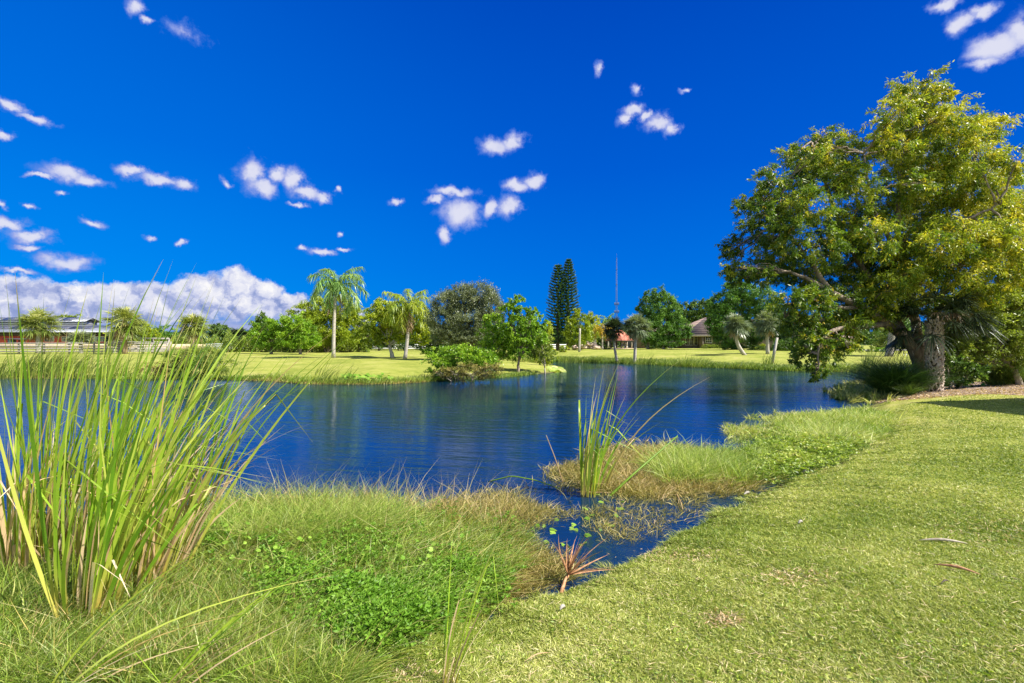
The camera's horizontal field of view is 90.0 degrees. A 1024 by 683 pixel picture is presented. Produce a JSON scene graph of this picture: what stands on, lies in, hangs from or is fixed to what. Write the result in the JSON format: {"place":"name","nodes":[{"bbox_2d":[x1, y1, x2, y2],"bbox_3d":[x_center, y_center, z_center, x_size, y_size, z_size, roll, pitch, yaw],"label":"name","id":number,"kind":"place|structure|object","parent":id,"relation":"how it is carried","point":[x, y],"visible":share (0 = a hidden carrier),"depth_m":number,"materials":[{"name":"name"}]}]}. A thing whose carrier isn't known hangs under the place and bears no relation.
{"place":"outdoors","nodes":[
{"label":"outdoors","id":0,"kind":"place"},
{"bbox_2d":[0,317,121,342],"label":"barn","id":1,"kind":"structure","parent":0,"point":[70,323],"depth_m":113.14,"materials":[{"name":"metal"}]},
{"bbox_2d":[0,344,211,349],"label":"arena wall","id":2,"kind":"structure","parent":0,"point":[178,346],"depth_m":93.92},
{"bbox_2d":[1,369,539,384],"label":"shore grass","id":3,"kind":"structure","parent":0,"point":[287,377],"depth_m":27.48,"materials":[{"name":"plant"}]},
{"bbox_2d":[160,469,457,560],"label":"tall bank grass","id":4,"kind":"structure","parent":0,"point":[251,511],"depth_m":4.55,"materials":[{"name":"plant"}]},
{"bbox_2d":[208,377,430,384],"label":"shore brown grass","id":5,"kind":"structure","parent":0,"point":[361,383],"depth_m":25.55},
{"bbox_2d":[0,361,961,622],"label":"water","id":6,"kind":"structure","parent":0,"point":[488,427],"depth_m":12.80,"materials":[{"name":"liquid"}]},
{"bbox_2d":[528,493,623,546],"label":"lily pads","id":7,"kind":"object","parent":6,"relation":"on","point":[552,530],"visible":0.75,"depth_m":5.73,"materials":[{"name":"green plant"}]},
{"bbox_2d":[554,529,615,593],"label":"dead palm frond","id":8,"kind":"object","parent":6,"relation":"in","point":[568,564],"visible":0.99,"depth_m":4.41,"materials":[{"name":"brown plant"}]},
{"bbox_2d":[579,366,634,496],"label":"cattail clump","id":9,"kind":"object","parent":6,"relation":"in","point":[588,482],"visible":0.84,"depth_m":7.01,"materials":[{"name":"plant"}]},
{"bbox_2d":[495,479,754,590],"bbox_3d":[2.187,1.984,7.096,7.403,0.323,1.756,0,0,-43],"label":"sparse weed","id":10,"kind":"object","parent":6,"relation":"on","point":[646,519],"visible":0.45,"depth_m":6.07,"materials":[{"name":"plant"}]},
{"bbox_2d":[609,435,677,495],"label":"bent stalk","id":11,"kind":"object","parent":6,"relation":"in","point":[632,475],"visible":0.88,"depth_m":7.15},
{"bbox_2d":[597,360,705,490],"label":"reed leaves","id":12,"kind":"object","parent":6,"relation":"in","point":[613,465],"visible":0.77,"depth_m":7.17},
{"bbox_2d":[537,435,785,505],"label":"brown marsh grass","id":13,"kind":"structure","parent":6,"relation":"in","point":[639,483],"depth_m":7.42,"materials":[{"name":"plant"}]},
{"bbox_2d":[821,380,901,404],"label":"straw reeds","id":14,"kind":"object","parent":6,"relation":"on","point":[853,392],"visible":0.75,"depth_m":18.82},
{"bbox_2d":[0,345,1023,682],"bbox_3d":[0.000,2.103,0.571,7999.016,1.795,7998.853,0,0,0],"label":"ground","id":15,"kind":"structure","parent":0,"point":[374,361],"depth_m":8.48,"materials":[{"name":"plant"}]},
{"bbox_2d":[0,351,50,378],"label":"reed stand","id":16,"kind":"object","parent":15,"relation":"on","point":[4,366],"visible":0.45,"depth_m":28.86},
{"bbox_2d":[11,305,65,352],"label":"sabal palm","id":17,"kind":"object","parent":15,"relation":"on","point":[36,318],"visible":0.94,"depth_m":61.61,"materials":[{"name":"green plant"}]},
{"bbox_2d":[13,345,74,378],"bbox_3d":[-26.357,1.031,29.412,3.522,2.196,2.656,0,0,0],"label":"reed stand","id":18,"kind":"object","parent":15,"relation":"on","point":[33,363],"visible":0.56,"depth_m":28.87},
{"bbox_2d":[0,325,95,564],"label":"cattail clump","id":19,"kind":"object","parent":15,"relation":"on","point":[47,494],"visible":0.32,"depth_m":3.64,"materials":[{"name":"plant"}]},
{"bbox_2d":[42,346,105,378],"bbox_3d":[-24.937,0.987,29.578,3.314,2.187,2.668,0,0,-39],"label":"reed stand","id":20,"kind":"object","parent":15,"relation":"on","point":[49,365],"visible":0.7,"depth_m":29.03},
{"bbox_2d":[0,328,149,574],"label":"cattail clump","id":21,"kind":"object","parent":15,"relation":"on","point":[22,547],"visible":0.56,"depth_m":3.60,"materials":[{"name":"plant"}]},
{"bbox_2d":[65,330,97,350],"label":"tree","id":22,"kind":"object","parent":15,"relation":"on","point":[87,335],"visible":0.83,"depth_m":63.68,"materials":[{"name":"green plant"}]},
{"bbox_2d":[0,342,167,353],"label":"board fence","id":23,"kind":"object","parent":15,"relation":"on","point":[69,346],"visible":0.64,"depth_m":59.75,"materials":[{"name":"grey wood"}]},
{"bbox_2d":[73,351,126,378],"bbox_3d":[-23.217,1.246,29.428,3.134,1.657,2.326,0,0,0],"label":"reed stand","id":24,"kind":"object","parent":15,"relation":"on","point":[76,372],"visible":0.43,"depth_m":29.05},
{"bbox_2d":[0,269,236,555],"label":"cattail clump","id":25,"kind":"object","parent":15,"relation":"on","point":[22,443],"visible":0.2,"depth_m":3.81,"materials":[{"name":"plant"}]},
{"bbox_2d":[103,351,141,376],"bbox_3d":[-22.017,1.260,29.399,2.141,1.523,2.097,0,0,0],"label":"reed stand","id":26,"kind":"object","parent":15,"relation":"on","point":[122,368],"visible":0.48,"depth_m":29.11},
{"bbox_2d":[99,303,151,353],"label":"sabal palm","id":27,"kind":"object","parent":15,"relation":"on","point":[126,314],"visible":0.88,"depth_m":59.46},
{"bbox_2d":[102,319,162,350],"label":"tree","id":28,"kind":"object","parent":15,"relation":"on","point":[150,332],"visible":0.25,"depth_m":79.89,"materials":[{"name":"green plant"}]},
{"bbox_2d":[0,262,276,566],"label":"cattail clump","id":29,"kind":"object","parent":15,"relation":"on","point":[94,471],"visible":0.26,"depth_m":3.76,"materials":[{"name":"plant"}]},
{"bbox_2d":[0,276,278,621],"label":"cattail clump","id":30,"kind":"object","parent":15,"relation":"on","point":[105,544],"visible":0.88,"depth_m":3.05,"materials":[{"name":"plant"}]},
{"bbox_2d":[133,361,174,378],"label":"shrub","id":31,"kind":"object","parent":15,"relation":"on","point":[152,370],"visible":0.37,"depth_m":27.32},
{"bbox_2d":[150,324,178,339],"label":"tree","id":32,"kind":"object","parent":15,"relation":"on","point":[165,333],"visible":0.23,"depth_m":119.06,"materials":[{"name":"green plant"}]},
{"bbox_2d":[148,332,220,347],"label":"undergrowth","id":33,"kind":"object","parent":15,"relation":"on","point":[180,340],"visible":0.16,"depth_m":100.95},
{"bbox_2d":[34,261,335,594],"bbox_3d":[-1.962,0.609,3.663,1.796,2.264,1.355,0,0,0],"label":"cattail clump","id":34,"kind":"object","parent":15,"relation":"on","point":[168,523],"visible":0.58,"depth_m":3.39,"materials":[{"name":"plant"}]},
{"bbox_2d":[82,291,295,511],"bbox_3d":[-3.002,0.698,4.824,1.839,2.254,1.593,0,0,0],"label":"cattail clump","id":35,"kind":"object","parent":15,"relation":"on","point":[105,382],"visible":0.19,"depth_m":4.64,"materials":[{"name":"plant"}]},
{"bbox_2d":[173,312,211,345],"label":"sabal palm","id":36,"kind":"object","parent":15,"relation":"on","point":[187,322],"visible":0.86,"depth_m":57.42,"materials":[{"name":"green plant"}]},
{"bbox_2d":[52,516,341,682],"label":"reed clump","id":37,"kind":"object","parent":15,"relation":"on","point":[102,658],"visible":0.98,"depth_m":2.43,"materials":[{"name":"plant"}]},
{"bbox_2d":[159,344,241,377],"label":"shrub","id":38,"kind":"object","parent":15,"relation":"on","point":[182,353],"visible":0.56,"depth_m":27.14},
{"bbox_2d":[0,548,409,682],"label":"pale grass","id":39,"kind":"structure","parent":15,"relation":"on","point":[157,644],"depth_m":2.76,"materials":[{"name":"plant"}]},
{"bbox_2d":[201,323,231,344],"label":"tree","id":40,"kind":"object","parent":15,"relation":"on","point":[214,330],"visible":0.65,"depth_m":109.20,"materials":[{"name":"green plant"}]},
{"bbox_2d":[106,274,342,581],"bbox_3d":[-2.033,0.643,3.666,1.413,2.195,1.287,0,0,0],"label":"cattail clump","id":41,"kind":"object","parent":15,"relation":"on","point":[199,489],"visible":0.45,"depth_m":3.65,"materials":[{"name":"plant"}]},
{"bbox_2d":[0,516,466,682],"bbox_3d":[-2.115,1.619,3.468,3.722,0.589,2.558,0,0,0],"label":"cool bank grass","id":42,"kind":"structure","parent":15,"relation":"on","point":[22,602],"depth_m":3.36,"materials":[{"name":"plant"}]},
{"bbox_2d":[179,304,293,522],"bbox_3d":[-2.468,0.734,4.745,1.323,2.146,0.853,0,0,36],"label":"cattail clump","id":43,"kind":"object","parent":15,"relation":"on","point":[211,456],"visible":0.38,"depth_m":4.80,"materials":[{"name":"plant"}]},
{"bbox_2d":[167,551,340,682],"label":"reed clump","id":44,"kind":"object","parent":15,"relation":"on","point":[226,625],"visible":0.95,"depth_m":2.52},
{"bbox_2d":[244,313,295,353],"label":"tree","id":45,"kind":"object","parent":15,"relation":"on","point":[273,326],"visible":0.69,"depth_m":59.40,"materials":[{"name":"green plant"}]},
{"bbox_2d":[176,317,375,510],"bbox_3d":[-2.372,0.767,5.204,1.908,2.186,0.898,0,0,0],"label":"cattail clump","id":46,"kind":"object","parent":15,"relation":"on","point":[227,472],"visible":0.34,"depth_m":5.31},
{"bbox_2d":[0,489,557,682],"bbox_3d":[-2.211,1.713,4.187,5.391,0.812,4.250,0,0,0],"label":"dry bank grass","id":47,"kind":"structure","parent":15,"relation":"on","point":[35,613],"depth_m":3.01,"materials":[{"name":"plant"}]},
{"bbox_2d":[0,483,559,682],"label":"bank grass","id":48,"kind":"structure","parent":15,"relation":"on","point":[444,530],"depth_m":3.04,"materials":[{"name":"plant"}]},
{"bbox_2d":[221,328,369,351],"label":"undergrowth","id":49,"kind":"object","parent":15,"relation":"on","point":[248,347],"visible":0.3,"depth_m":70.77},
{"bbox_2d":[272,311,322,354],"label":"tree","id":50,"kind":"object","parent":15,"relation":"on","point":[305,337],"visible":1,"depth_m":58.42,"materials":[{"name":"green plant"}]},
{"bbox_2d":[278,616,318,682],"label":"reed clump","id":51,"kind":"object","parent":15,"relation":"on","point":[294,656],"visible":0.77,"depth_m":2.53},
{"bbox_2d":[283,293,363,352],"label":"tree","id":52,"kind":"object","parent":15,"relation":"on","point":[322,319],"visible":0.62,"depth_m":67.23,"materials":[{"name":"green plant"}]},
{"bbox_2d":[314,358,339,382],"bbox_3d":[-9.028,1.375,25.687,1.491,1.366,1.089,0,0,-42],"label":"reed stand","id":53,"kind":"object","parent":15,"relation":"on","point":[329,377],"visible":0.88,"depth_m":25.56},
{"bbox_2d":[307,267,369,357],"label":"queen palm","id":54,"kind":"object","parent":15,"relation":"on","point":[333,287],"visible":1,"depth_m":45.32,"materials":[{"name":"green plant"}]},
{"bbox_2d":[222,515,469,595],"bbox_3d":[-1.164,1.641,4.024,2.040,0.369,1.225,0,0,-24],"label":"pennywort","id":55,"kind":"object","parent":15,"relation":"on","point":[325,542],"visible":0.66,"depth_m":4.02,"materials":[{"name":"green plant"}]},
{"bbox_2d":[174,494,536,658],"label":"mixed leafy weeds","id":56,"kind":"object","parent":15,"relation":"on","point":[291,567],"visible":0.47,"depth_m":3.93,"materials":[{"name":"green plant"}]},
{"bbox_2d":[338,315,374,351],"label":"tree","id":57,"kind":"object","parent":15,"relation":"on","point":[361,324],"visible":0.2,"depth_m":71.63,"materials":[{"name":"green plant"}]},
{"bbox_2d":[341,372,392,379],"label":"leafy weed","id":58,"kind":"object","parent":15,"relation":"on","point":[366,375],"visible":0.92,"depth_m":26.13,"materials":[{"name":"green plant"}]},
{"bbox_2d":[183,455,569,533],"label":"seed stems","id":59,"kind":"object","parent":15,"relation":"on","point":[462,505],"visible":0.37,"depth_m":5.51,"materials":[{"name":"plant"}]},
{"bbox_2d":[363,335,415,350],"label":"tree","id":60,"kind":"object","parent":15,"relation":"on","point":[401,346],"visible":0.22,"depth_m":81.66,"materials":[{"name":"green plant"}]},
{"bbox_2d":[352,297,431,357],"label":"tree","id":61,"kind":"object","parent":15,"relation":"on","point":[374,331],"visible":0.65,"depth_m":47.12,"materials":[{"name":"green plant"}]},
{"bbox_2d":[381,289,429,358],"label":"queen palm","id":62,"kind":"object","parent":15,"relation":"on","point":[416,307],"visible":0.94,"depth_m":44.52,"materials":[{"name":"green plant"}]},
{"bbox_2d":[304,551,514,669],"bbox_3d":[-0.691,1.824,3.665,0.959,0.536,1.879,0,0,27],"label":"leafy ground cover","id":63,"kind":"object","parent":15,"relation":"on","point":[372,614],"visible":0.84,"depth_m":3.29,"materials":[{"name":"green plant"}]},
{"bbox_2d":[408,324,485,349],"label":"tree","id":64,"kind":"object","parent":15,"relation":"on","point":[426,345],"visible":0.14,"depth_m":79.34,"materials":[{"name":"green plant"}]},
{"bbox_2d":[420,342,503,380],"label":"shrub","id":65,"kind":"object","parent":15,"relation":"on","point":[462,351],"visible":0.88,"depth_m":27.29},
{"bbox_2d":[419,276,507,348],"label":"tree","id":66,"kind":"object","parent":15,"relation":"on","point":[457,328],"visible":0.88,"depth_m":41.46,"materials":[{"name":"green plant"}]},
{"bbox_2d":[431,361,504,381],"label":"shrub","id":67,"kind":"object","parent":15,"relation":"on","point":[460,372],"visible":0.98,"depth_m":26.49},
{"bbox_2d":[443,540,526,613],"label":"water herbs","id":68,"kind":"object","parent":15,"relation":"on","point":[507,589],"visible":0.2,"depth_m":4.12,"materials":[{"name":"green plant"}]},
{"bbox_2d":[442,495,534,682],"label":"reed clump","id":69,"kind":"object","parent":15,"relation":"on","point":[446,666],"visible":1,"depth_m":2.72,"materials":[{"name":"plant"}]},
{"bbox_2d":[476,312,525,365],"bbox_3d":[-0.715,-0.052,34.015,3.537,3.882,2.110,0,0,0],"label":"tree","id":70,"kind":"object","parent":15,"relation":"on","point":[488,343],"visible":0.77,"depth_m":33.76,"materials":[{"name":"green plant"}]},
{"bbox_2d":[496,294,549,372],"bbox_3d":[0.678,-0.508,33.008,3.488,5.183,2.085,0,0,0],"label":"tree","id":71,"kind":"object","parent":15,"relation":"on","point":[533,326],"visible":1,"depth_m":32.76,"materials":[{"name":"green plant"}]},
{"bbox_2d":[413,477,641,618],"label":"marsh grass","id":72,"kind":"structure","parent":15,"relation":"on","point":[542,579],"depth_m":5.34,"materials":[{"name":"plant"}]},
{"bbox_2d":[528,332,557,373],"bbox_3d":[1.994,0.797,33.507,2.017,2.841,1.631,0,0,0],"label":"tree","id":73,"kind":"object","parent":15,"relation":"on","point":[546,348],"visible":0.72,"depth_m":33.41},
{"bbox_2d":[545,263,570,349],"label":"norfolk pine","id":74,"kind":"object","parent":15,"relation":"on","point":[557,289],"visible":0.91,"depth_m":81.53,"materials":[{"name":"green plant"}]},
{"bbox_2d":[557,258,581,349],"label":"norfolk pine","id":75,"kind":"object","parent":15,"relation":"on","point":[569,262],"visible":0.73,"depth_m":81.51,"materials":[{"name":"green plant"}]},
{"bbox_2d":[561,308,595,350],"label":"tree","id":76,"kind":"object","parent":15,"relation":"on","point":[572,330],"visible":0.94,"depth_m":77.49,"materials":[{"name":"green plant"}]},
{"bbox_2d":[150,309,1023,345],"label":"woods","id":77,"kind":"object","parent":15,"relation":"on","point":[870,337],"depth_m":166.96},
{"bbox_2d":[585,312,600,342],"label":"tree","id":78,"kind":"object","parent":15,"relation":"on","point":[591,319],"visible":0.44,"depth_m":91.70,"materials":[{"name":"green plant"}]},
{"bbox_2d":[592,323,608,349],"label":"foxtail palm","id":79,"kind":"object","parent":15,"relation":"on","point":[598,329],"visible":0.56,"depth_m":83.87,"materials":[{"name":"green plant"}]},
{"bbox_2d":[600,316,625,362],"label":"sabal palm","id":80,"kind":"object","parent":15,"relation":"on","point":[613,332],"visible":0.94,"depth_m":49.58,"materials":[{"name":"green plant"}]},
{"bbox_2d":[619,312,653,363],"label":"sabal palm","id":81,"kind":"object","parent":15,"relation":"on","point":[632,331],"visible":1,"depth_m":47.71,"materials":[{"name":"green plant"}]},
{"bbox_2d":[634,289,655,348],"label":"evergreen tree","id":82,"kind":"object","parent":15,"relation":"on","point":[646,298],"visible":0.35,"depth_m":83.76,"materials":[{"name":"green plant"}]},
{"bbox_2d":[637,285,694,348],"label":"evergreen tree","id":83,"kind":"object","parent":15,"relation":"on","point":[669,330],"visible":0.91,"depth_m":81.17,"materials":[{"name":"green plant"}]},
{"bbox_2d":[474,416,895,618],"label":"lawn edge grass","id":84,"kind":"structure","parent":15,"relation":"on","point":[738,498],"depth_m":5.50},
{"bbox_2d":[673,300,706,324],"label":"tree","id":85,"kind":"object","parent":15,"relation":"on","point":[690,306],"visible":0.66,"depth_m":123.64,"materials":[{"name":"green plant"}]},
{"bbox_2d":[624,317,773,347],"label":"house","id":86,"kind":"structure","parent":15,"relation":"on","point":[700,337],"depth_m":94.06,"materials":[{"name":"paint"}]},
{"bbox_2d":[376,506,1023,682],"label":"dry thatch","id":87,"kind":"object","parent":15,"relation":"on","point":[724,617],"visible":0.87,"depth_m":3.82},
{"bbox_2d":[684,298,719,321],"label":"tree","id":88,"kind":"object","parent":15,"relation":"on","point":[703,302],"visible":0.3,"depth_m":123.67,"materials":[{"name":"green plant"}]},
{"bbox_2d":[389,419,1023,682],"bbox_3d":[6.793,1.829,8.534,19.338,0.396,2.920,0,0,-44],"label":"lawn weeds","id":89,"kind":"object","parent":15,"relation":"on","point":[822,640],"visible":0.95,"depth_m":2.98,"materials":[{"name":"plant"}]},
{"bbox_2d":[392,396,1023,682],"bbox_3d":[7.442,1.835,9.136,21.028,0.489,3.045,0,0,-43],"label":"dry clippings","id":90,"kind":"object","parent":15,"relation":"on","point":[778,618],"visible":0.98,"depth_m":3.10,"materials":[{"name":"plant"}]},
{"bbox_2d":[627,430,802,490],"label":"green marsh grass","id":91,"kind":"structure","parent":15,"relation":"on","point":[700,460],"depth_m":7.92,"materials":[{"name":"plant"}]},
{"bbox_2d":[702,277,764,349],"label":"evergreen tree","id":92,"kind":"object","parent":15,"relation":"on","point":[734,299],"visible":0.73,"depth_m":75.29,"materials":[{"name":"green plant"}]},
{"bbox_2d":[721,310,751,354],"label":"sabal palm","id":93,"kind":"object","parent":15,"relation":"on","point":[735,328],"visible":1,"depth_m":51.60,"materials":[{"name":"green plant"}]},
{"bbox_2d":[524,354,949,371],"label":"shore grass","id":94,"kind":"structure","parent":15,"relation":"on","point":[749,365],"depth_m":41.43,"materials":[{"name":"plant"}]},
{"bbox_2d":[752,310,780,353],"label":"sabal palm","id":95,"kind":"object","parent":15,"relation":"on","point":[766,328],"visible":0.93,"depth_m":53.65,"materials":[{"name":"green plant"}]},
{"bbox_2d":[750,284,793,349],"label":"evergreen tree","id":96,"kind":"object","parent":15,"relation":"on","point":[759,294],"visible":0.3,"depth_m":73.46,"materials":[{"name":"green plant"}]},
{"bbox_2d":[770,337,804,350],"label":"undergrowth","id":97,"kind":"object","parent":15,"relation":"on","point":[782,345],"visible":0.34,"depth_m":68.40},
{"bbox_2d":[722,437,875,490],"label":"dark shore weed","id":98,"kind":"object","parent":15,"relation":"on","point":[795,473],"visible":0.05,"depth_m":8.47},
{"bbox_2d":[736,424,872,483],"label":"flowering weed","id":99,"kind":"object","parent":15,"relation":"on","point":[794,452],"visible":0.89,"depth_m":8.85,"materials":[{"name":"plant"}]},
{"bbox_2d":[764,402,911,450],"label":"shore marsh grass","id":100,"kind":"structure","parent":15,"relation":"on","point":[864,420],"depth_m":12.14,"materials":[{"name":"plant"}]},
{"bbox_2d":[870,320,910,356],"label":"royal palm","id":101,"kind":"object","parent":15,"relation":"on","point":[890,335],"visible":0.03,"depth_m":47.86,"materials":[{"name":"grey plant"}]},
{"bbox_2d":[870,326,924,349],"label":"tree","id":102,"kind":"object","parent":15,"relation":"on","point":[878,344],"visible":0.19,"depth_m":74.88,"materials":[{"name":"green plant"}]},
{"bbox_2d":[828,351,977,396],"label":"fountain grass","id":103,"kind":"structure","parent":15,"relation":"on","point":[881,377],"depth_m":18.10,"materials":[{"name":"plant"}]},
{"bbox_2d":[875,381,1023,402],"bbox_3d":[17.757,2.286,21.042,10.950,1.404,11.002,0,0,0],"label":"mulch bed","id":104,"kind":"object","parent":15,"relation":"on","point":[967,387],"visible":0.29,"depth_m":17.49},
{"bbox_2d":[714,60,1023,390],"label":"acacia tree","id":105,"kind":"object","parent":104,"relation":"on","point":[902,274],"visible":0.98,"depth_m":17.70,"materials":[{"name":"green plant"}]},
{"bbox_2d":[887,380,929,395],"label":"fountain grass","id":106,"kind":"object","parent":104,"relation":"on","point":[910,389],"depth_m":17.33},
{"bbox_2d":[876,286,1006,391],"bbox_3d":[14.957,0.001,17.991,3.892,3.781,3.568,0,0,0],"label":"sabal palm","id":107,"kind":"object","parent":104,"relation":"on","point":[934,337],"visible":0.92,"depth_m":17.81,"materials":[{"name":"plant"}]},
{"bbox_2d":[944,348,991,388],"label":"shrub","id":108,"kind":"object","parent":104,"relation":"on","point":[971,375],"visible":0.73,"depth_m":18.58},
{"bbox_2d":[924,288,1023,384],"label":"shrub","id":109,"kind":"object","parent":104,"relation":"on","point":[986,351],"visible":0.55,"depth_m":19.14,"materials":[{"name":"plant"}]},
{"bbox_2d":[975,355,1023,384],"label":"fountain grass","id":110,"kind":"structure","parent":104,"relation":"on","point":[1004,378],"depth_m":19.92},
{"bbox_2d":[0,0,1023,335],"label":"sky","id":111,"kind":"structure","parent":0,"point":[260,146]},
{"bbox_2d":[719,408,827,444],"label":"sparse shore grass","id":112,"kind":"structure","parent":0,"point":[739,429],"depth_m":11.88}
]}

